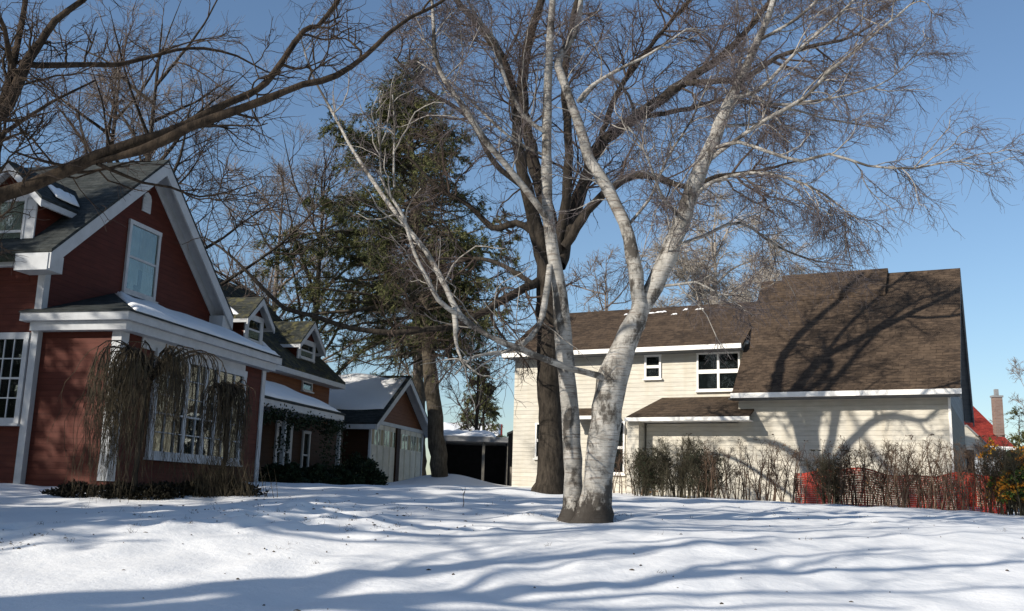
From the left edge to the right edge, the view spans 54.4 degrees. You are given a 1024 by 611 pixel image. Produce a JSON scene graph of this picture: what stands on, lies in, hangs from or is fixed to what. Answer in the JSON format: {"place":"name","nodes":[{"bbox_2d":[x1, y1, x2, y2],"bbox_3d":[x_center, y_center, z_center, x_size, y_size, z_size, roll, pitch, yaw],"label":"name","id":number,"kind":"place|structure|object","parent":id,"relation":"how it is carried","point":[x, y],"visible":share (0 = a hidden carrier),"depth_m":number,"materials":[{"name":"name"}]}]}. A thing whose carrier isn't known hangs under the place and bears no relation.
{"place":"outdoors","nodes":[
{"label":"outdoors","id":0,"kind":"place"},
{"bbox_2d":[0,474,1023,610],"bbox_3d":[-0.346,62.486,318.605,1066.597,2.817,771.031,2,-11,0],"label":"snow ground","id":1,"kind":"structure","parent":0,"point":[707,556],"depth_m":10.66,"materials":[{"name":"white snow"}]},
{"bbox_2d":[39,479,127,497],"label":"juniper shrub","id":2,"kind":"object","parent":1,"relation":"on","point":[68,489],"visible":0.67,"depth_m":16.11,"materials":[{"name":"green plant"}]},
{"bbox_2d":[0,0,252,251],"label":"bare tree","id":3,"kind":"object","parent":1,"relation":"on","point":[79,135],"visible":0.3,"depth_m":35.19,"materials":[{"name":"brown plant"}]},
{"bbox_2d":[47,340,233,503],"bbox_3d":[-5.845,1.931,16.032,2.545,2.628,2.731,2,-11,0],"label":"weeping shrub","id":4,"kind":"object","parent":1,"relation":"on","point":[116,379],"visible":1,"depth_m":15.83,"materials":[{"name":"brown plant"}]},
{"bbox_2d":[98,479,184,499],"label":"juniper shrub","id":5,"kind":"object","parent":1,"relation":"on","point":[164,491],"visible":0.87,"depth_m":15.87,"materials":[{"name":"green plant"}]},
{"bbox_2d":[155,480,204,495],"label":"juniper shrub","id":6,"kind":"object","parent":1,"relation":"on","point":[187,485],"visible":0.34,"depth_m":16.38,"materials":[{"name":"green plant"}]},
{"bbox_2d":[13,0,369,313],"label":"bare tree","id":7,"kind":"object","parent":1,"relation":"on","point":[152,116],"visible":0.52,"depth_m":31.73,"materials":[{"name":"brown plant"}]},
{"bbox_2d":[0,159,427,486],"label":"red house","id":8,"kind":"structure","parent":1,"relation":"on","point":[78,284],"depth_m":20.81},
{"bbox_2d":[0,332,30,425],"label":"window","id":9,"kind":"structure","parent":8,"relation":"in","point":[14,346],"depth_m":18.63,"materials":[{"name":"white paint"}]},
{"bbox_2d":[120,219,162,303],"bbox_3d":[-8.113,-0.953,21.897,0.110,1.644,1.260,-1,-11,13],"label":"window","id":10,"kind":"structure","parent":8,"relation":"in","point":[143,246],"depth_m":21.90,"materials":[{"name":"glass"}]},
{"bbox_2d":[143,348,247,466],"bbox_3d":[-6.525,2.229,20.912,0.130,2.154,3.660,-1,-11,13],"label":"window","id":11,"kind":"structure","parent":8,"relation":"in","point":[232,373],"depth_m":20.63,"materials":[{"name":"white paint"}]},
{"bbox_2d":[273,420,293,463],"bbox_3d":[-6.366,4.034,27.649,0.064,1.608,1.020,-1,-11,13],"label":"window","id":12,"kind":"structure","parent":8,"relation":"in","point":[277,432],"depth_m":27.51,"materials":[{"name":"white paint"}]},
{"bbox_2d":[300,430,310,467],"bbox_3d":[-6.032,4.362,29.022,0.064,1.408,0.520,-1,-11,13],"label":"window","id":13,"kind":"structure","parent":8,"relation":"in","point":[306,435],"depth_m":29.09,"materials":[{"name":"white paint"}]},
{"bbox_2d":[262,402,349,469],"bbox_3d":[-5.750,3.824,26.610,0.661,2.192,6.360,-1,-11,14],"label":"climbing vine","id":14,"kind":"object","parent":8,"relation":"attached to","point":[329,431],"visible":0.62,"depth_m":27.25,"materials":[{"name":"green plant"}]},
{"bbox_2d":[301,380,313,393],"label":"window","id":15,"kind":"structure","parent":8,"relation":"in","point":[307,387],"depth_m":30.82,"materials":[{"name":"white paint"}]},
{"bbox_2d":[371,425,395,482],"bbox_3d":[-4.533,5.557,34.733,0.048,2.728,2.410,-1,-11,13],"label":"garage door","id":16,"kind":"structure","parent":8,"relation":"in","point":[383,438],"depth_m":35.00,"materials":[{"name":"beige wood"}]},
{"bbox_2d":[398,429,421,480],"bbox_3d":[-3.878,6.108,37.465,0.048,2.728,2.590,-1,-11,13],"label":"garage door","id":17,"kind":"structure","parent":8,"relation":"in","point":[410,442],"depth_m":37.54,"materials":[{"name":"beige wood"}]},
{"bbox_2d":[174,379,258,491],"bbox_3d":[-4.790,2.245,16.683,1.265,2.044,1.079,-7,-14,38],"label":"weeping shrub","id":18,"kind":"object","parent":1,"relation":"on","point":[237,391],"visible":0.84,"depth_m":16.66,"materials":[{"name":"brown plant"}]},
{"bbox_2d":[0,0,445,273],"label":"maple tree","id":19,"kind":"object","parent":1,"relation":"on","point":[12,87],"visible":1,"depth_m":10.13,"materials":[{"name":"brown plant"}]},
{"bbox_2d":[169,433,277,497],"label":"ornamental grass","id":20,"kind":"object","parent":1,"relation":"on","point":[213,488],"depth_m":16.37,"materials":[{"name":"brown plant"}]},
{"bbox_2d":[183,477,269,495],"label":"juniper shrub","id":21,"kind":"object","parent":1,"relation":"on","point":[259,489],"visible":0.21,"depth_m":16.61,"materials":[{"name":"green plant"}]},
{"bbox_2d":[258,461,307,482],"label":"evergreen shrub","id":22,"kind":"object","parent":1,"relation":"on","point":[286,472],"visible":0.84,"depth_m":24.19,"materials":[{"name":"green plant"}]},
{"bbox_2d":[210,154,401,370],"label":"bare tree","id":23,"kind":"object","parent":1,"relation":"on","point":[226,271],"visible":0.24,"depth_m":42.72,"materials":[{"name":"grey plant"}]},
{"bbox_2d":[204,112,428,374],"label":"bare tree","id":24,"kind":"object","parent":1,"relation":"on","point":[326,166],"visible":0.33,"depth_m":40.66,"materials":[{"name":"brown plant"}]},
{"bbox_2d":[297,462,341,484],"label":"evergreen shrub","id":25,"kind":"object","parent":1,"relation":"on","point":[317,473],"visible":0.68,"depth_m":25.75,"materials":[{"name":"green plant"}]},
{"bbox_2d":[325,464,364,484],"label":"evergreen shrub","id":26,"kind":"object","parent":1,"relation":"on","point":[347,477],"visible":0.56,"depth_m":27.29,"materials":[{"name":"green plant"}]},
{"bbox_2d":[344,452,378,475],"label":"evergreen shrub","id":27,"kind":"object","parent":1,"relation":"on","point":[352,463],"visible":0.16,"depth_m":30.25,"materials":[{"name":"green plant"}]},
{"bbox_2d":[354,451,377,466],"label":"evergreen shrub","id":28,"kind":"object","parent":1,"relation":"on","point":[361,457],"visible":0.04,"depth_m":31.80,"materials":[{"name":"green plant"}]},
{"bbox_2d":[350,461,388,484],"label":"evergreen shrub","id":29,"kind":"object","parent":1,"relation":"on","point":[368,473],"visible":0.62,"depth_m":28.88,"materials":[{"name":"green plant"}]},
{"bbox_2d":[246,48,536,476],"bbox_3d":[-4.525,-1.842,34.974,9.980,15.880,9.796,10,-14,-36],"label":"spruce tree","id":30,"kind":"object","parent":1,"relation":"on","point":[437,447],"visible":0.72,"depth_m":34.47,"materials":[{"name":"green plant"}]},
{"bbox_2d":[335,146,450,475],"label":"spruce tree","id":31,"kind":"object","parent":1,"relation":"on","point":[419,385],"visible":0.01,"depth_m":47.98,"materials":[{"name":"green plant"}]},
{"bbox_2d":[333,214,481,438],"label":"bare tree","id":32,"kind":"object","parent":1,"relation":"on","point":[409,374],"visible":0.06,"depth_m":48.64,"materials":[{"name":"brown plant"}]},
{"bbox_2d":[444,422,502,435],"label":"distant house","id":33,"kind":"structure","parent":1,"relation":"on","point":[448,426],"depth_m":63.08,"materials":[{"name":"white paint"}]},
{"bbox_2d":[444,429,507,485],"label":"carport","id":34,"kind":"object","parent":1,"relation":"on","point":[482,455],"visible":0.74,"depth_m":46.37,"materials":[{"name":"paint"}]},
{"bbox_2d":[438,323,514,430],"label":"bare tree","id":35,"kind":"object","parent":1,"relation":"on","point":[477,399],"visible":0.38,"depth_m":50.14,"materials":[{"name":"brown plant"}]},
{"bbox_2d":[458,360,505,436],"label":"pine tree","id":36,"kind":"object","parent":1,"relation":"on","point":[494,414],"visible":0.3,"depth_m":57.70,"materials":[{"name":"green plant"}]},
{"bbox_2d":[11,498,1004,572],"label":"grass tips","id":37,"kind":"object","parent":1,"relation":"on","point":[350,517],"depth_m":12.66,"materials":[{"name":"brown plant"}]},
{"bbox_2d":[507,430,512,485],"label":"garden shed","id":38,"kind":"structure","parent":1,"relation":"on","point":[510,444],"depth_m":35.65,"materials":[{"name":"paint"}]},
{"bbox_2d":[509,467,511,485],"bbox_3d":[0.380,6.157,34.497,0.930,1.140,0.070,2,-11,0],"label":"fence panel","id":39,"kind":"object","parent":1,"relation":"on","point":[510,476],"visible":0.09,"depth_m":34.50,"materials":[{"name":"white wood"}]},
{"bbox_2d":[0,490,1023,610],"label":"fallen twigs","id":40,"kind":"object","parent":1,"relation":"on","point":[375,539],"visible":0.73,"depth_m":12.23,"materials":[{"name":"brown wood"}]},
{"bbox_2d":[175,0,912,493],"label":"spreading tree","id":41,"kind":"object","parent":1,"relation":"on","point":[549,470],"visible":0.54,"depth_m":21.64,"materials":[{"name":"brown plant"}]},
{"bbox_2d":[564,244,653,311],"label":"bare tree","id":42,"kind":"object","parent":1,"relation":"on","point":[595,292],"visible":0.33,"depth_m":49.08,"materials":[{"name":"grey plant"}]},
{"bbox_2d":[612,441,625,492],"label":"hedge shrub","id":43,"kind":"object","parent":1,"relation":"on","point":[613,487],"visible":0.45,"depth_m":27.20,"materials":[{"name":"brown plant"}]},
{"bbox_2d":[613,443,648,494],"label":"hedge shrub","id":44,"kind":"object","parent":1,"relation":"on","point":[624,471],"visible":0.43,"depth_m":26.70,"materials":[{"name":"brown plant"}]},
{"bbox_2d":[619,445,673,496],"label":"hedge shrub","id":45,"kind":"object","parent":1,"relation":"on","point":[648,476],"visible":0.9,"depth_m":25.66,"materials":[{"name":"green plant"}]},
{"bbox_2d":[281,0,1023,523],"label":"birch tree","id":46,"kind":"object","parent":1,"relation":"on","point":[589,500],"visible":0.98,"depth_m":14.23,"materials":[{"name":"white plant"}]},
{"bbox_2d":[645,433,704,497],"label":"hedge shrub","id":47,"kind":"object","parent":1,"relation":"on","point":[679,470],"visible":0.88,"depth_m":25.30,"materials":[{"name":"brown plant"}]},
{"bbox_2d":[677,444,737,498],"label":"hedge shrub","id":48,"kind":"object","parent":1,"relation":"on","point":[694,467],"visible":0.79,"depth_m":24.86,"materials":[{"name":"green plant"}]},
{"bbox_2d":[689,437,725,497],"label":"hedge shrub","id":49,"kind":"object","parent":1,"relation":"on","point":[712,468],"visible":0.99,"depth_m":24.43,"materials":[{"name":"brown plant"}]},
{"bbox_2d":[698,443,752,499],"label":"hedge shrub","id":50,"kind":"object","parent":1,"relation":"on","point":[726,471],"visible":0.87,"depth_m":24.60,"materials":[{"name":"brown plant"}]},
{"bbox_2d":[637,171,819,307],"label":"tree","id":51,"kind":"object","parent":1,"relation":"on","point":[684,272],"visible":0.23,"depth_m":46.53,"materials":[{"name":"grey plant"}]},
{"bbox_2d":[502,268,974,509],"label":"cream house","id":52,"kind":"structure","parent":1,"relation":"on","point":[893,367],"depth_m":27.97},
{"bbox_2d":[533,423,538,459],"bbox_3d":[1.083,4.243,31.148,0.880,1.154,0.110,-4,-12,26],"label":"window","id":53,"kind":"structure","parent":52,"relation":"in","point":[536,424],"depth_m":31.31,"materials":[{"name":"white glass"}]},
{"bbox_2d":[613,421,625,475],"bbox_3d":[2.923,4.331,30.199,1.110,1.624,0.110,-4,-12,26],"label":"window","id":54,"kind":"structure","parent":52,"relation":"in","point":[622,432],"depth_m":30.05,"materials":[{"name":"white glass"}]},
{"bbox_2d":[643,354,662,380],"bbox_3d":[4.246,1.868,30.043,0.600,0.774,0.110,-4,-12,26],"label":"window","id":55,"kind":"structure","parent":52,"relation":"in","point":[652,363],"depth_m":30.07,"materials":[{"name":"white glass"}]},
{"bbox_2d":[695,351,739,392],"bbox_3d":[6.031,1.944,29.123,1.360,1.174,0.110,-4,-12,26],"label":"window","id":56,"kind":"structure","parent":52,"relation":"in","point":[710,378],"depth_m":29.17,"materials":[{"name":"white glass"}]},
{"bbox_2d":[721,439,760,499],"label":"hedge shrub","id":57,"kind":"object","parent":1,"relation":"on","point":[739,478],"visible":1,"depth_m":24.05,"materials":[{"name":"brown plant"}]},
{"bbox_2d":[742,434,801,500],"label":"hedge shrub","id":58,"kind":"object","parent":1,"relation":"on","point":[763,484],"visible":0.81,"depth_m":24.26,"materials":[{"name":"brown plant"}]},
{"bbox_2d":[737,442,806,502],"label":"hedge shrub","id":59,"kind":"object","parent":1,"relation":"on","point":[777,476],"visible":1,"depth_m":23.71,"materials":[{"name":"brown plant"}]},
{"bbox_2d":[760,438,830,503],"bbox_3d":[6.867,4.000,23.908,1.170,1.601,1.407,8,-13,-31],"label":"hedge shrub","id":60,"kind":"object","parent":1,"relation":"on","point":[796,455],"visible":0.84,"depth_m":23.99,"materials":[{"name":"brown plant"}]},
{"bbox_2d":[799,449,857,503],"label":"hedge shrub","id":61,"kind":"object","parent":1,"relation":"on","point":[833,478],"visible":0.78,"depth_m":23.55,"materials":[{"name":"brown plant"}]},
{"bbox_2d":[817,435,877,506],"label":"hedge shrub","id":62,"kind":"object","parent":1,"relation":"on","point":[844,480],"visible":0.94,"depth_m":22.98,"materials":[{"name":"brown plant"}]},
{"bbox_2d":[835,437,893,506],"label":"hedge shrub","id":63,"kind":"object","parent":1,"relation":"on","point":[852,474],"visible":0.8,"depth_m":23.19,"materials":[{"name":"brown plant"}]},
{"bbox_2d":[850,436,928,507],"bbox_3d":[8.536,3.770,22.497,1.566,1.644,1.113,4,-11,-14],"label":"hedge shrub","id":64,"kind":"object","parent":1,"relation":"on","point":[896,477],"visible":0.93,"depth_m":22.55,"materials":[{"name":"brown plant"}]},
{"bbox_2d":[795,463,1006,514],"bbox_3d":[9.110,4.429,23.627,4.729,1.335,0.180,-4,-12,26],"label":"safety fence","id":65,"kind":"object","parent":1,"relation":"on","point":[813,500],"visible":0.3,"depth_m":23.64,"materials":[{"name":"red"}]},
{"bbox_2d":[862,435,944,508],"bbox_3d":[8.994,3.856,23.065,1.682,1.752,1.806,7,-12,-26],"label":"hedge shrub","id":66,"kind":"object","parent":1,"relation":"on","point":[902,468],"visible":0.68,"depth_m":22.89,"materials":[{"name":"brown plant"}]},
{"bbox_2d":[887,434,952,509],"bbox_3d":[9.191,3.745,22.308,1.423,1.721,0.948,-4,-12,27],"label":"hedge shrub","id":67,"kind":"object","parent":1,"relation":"on","point":[931,483],"visible":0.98,"depth_m":22.20,"materials":[{"name":"brown plant"}]},
{"bbox_2d":[903,448,975,510],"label":"hedge shrub","id":68,"kind":"object","parent":1,"relation":"on","point":[947,490],"visible":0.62,"depth_m":22.49,"materials":[{"name":"brown plant"}]},
{"bbox_2d":[939,439,1001,512],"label":"hedge shrub","id":69,"kind":"object","parent":1,"relation":"on","point":[957,485],"visible":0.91,"depth_m":21.79,"materials":[{"name":"brown plant"}]},
{"bbox_2d":[964,425,991,506],"bbox_3d":[16.550,6.111,36.753,1.650,3.220,2.500,2,-11,0],"label":"lean to porch","id":70,"kind":"object","parent":1,"relation":"on","point":[970,436],"visible":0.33,"depth_m":35.87,"materials":[{"name":"beige"}]},
{"bbox_2d":[964,389,1014,486],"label":"red roofed house","id":71,"kind":"structure","parent":1,"relation":"on","point":[985,426],"depth_m":52.72,"materials":[{"name":"white paint"}]},
{"bbox_2d":[960,435,1021,514],"bbox_3d":[10.646,3.759,22.013,1.734,1.779,1.166,2,-11,0],"label":"hedge shrub","id":72,"kind":"object","parent":1,"relation":"on","point":[986,494],"visible":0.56,"depth_m":21.91,"materials":[{"name":"brown plant"}]},
{"bbox_2d":[969,444,1018,511],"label":"hedge shrub","id":73,"kind":"object","parent":1,"relation":"on","point":[990,467],"visible":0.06,"depth_m":26.51,"materials":[{"name":"plant"}]},
{"bbox_2d":[974,437,1023,515],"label":"leafy shrub","id":74,"kind":"object","parent":1,"relation":"on","point":[1009,484],"visible":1,"depth_m":20.94,"materials":[{"name":"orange plant"}]},
{"bbox_2d":[988,357,1023,445],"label":"bare tree","id":75,"kind":"object","parent":1,"relation":"on","point":[1019,369],"visible":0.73,"depth_m":71.65,"materials":[{"name":"brown plant"}]},
{"bbox_2d":[996,448,1023,515],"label":"hedge shrub","id":76,"kind":"object","parent":1,"relation":"on","point":[1017,506],"visible":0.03,"depth_m":21.62,"materials":[{"name":"brown plant"}]},
{"bbox_2d":[1004,406,1023,453],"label":"cypress tree","id":77,"kind":"object","parent":1,"relation":"on","point":[1017,438],"visible":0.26,"depth_m":61.70,"materials":[{"name":"green plant"}]},
{"bbox_2d":[0,0,1023,507],"label":"sky","id":78,"kind":"structure","parent":0,"point":[990,257],"materials":[{"name":"blue"}]}
]}

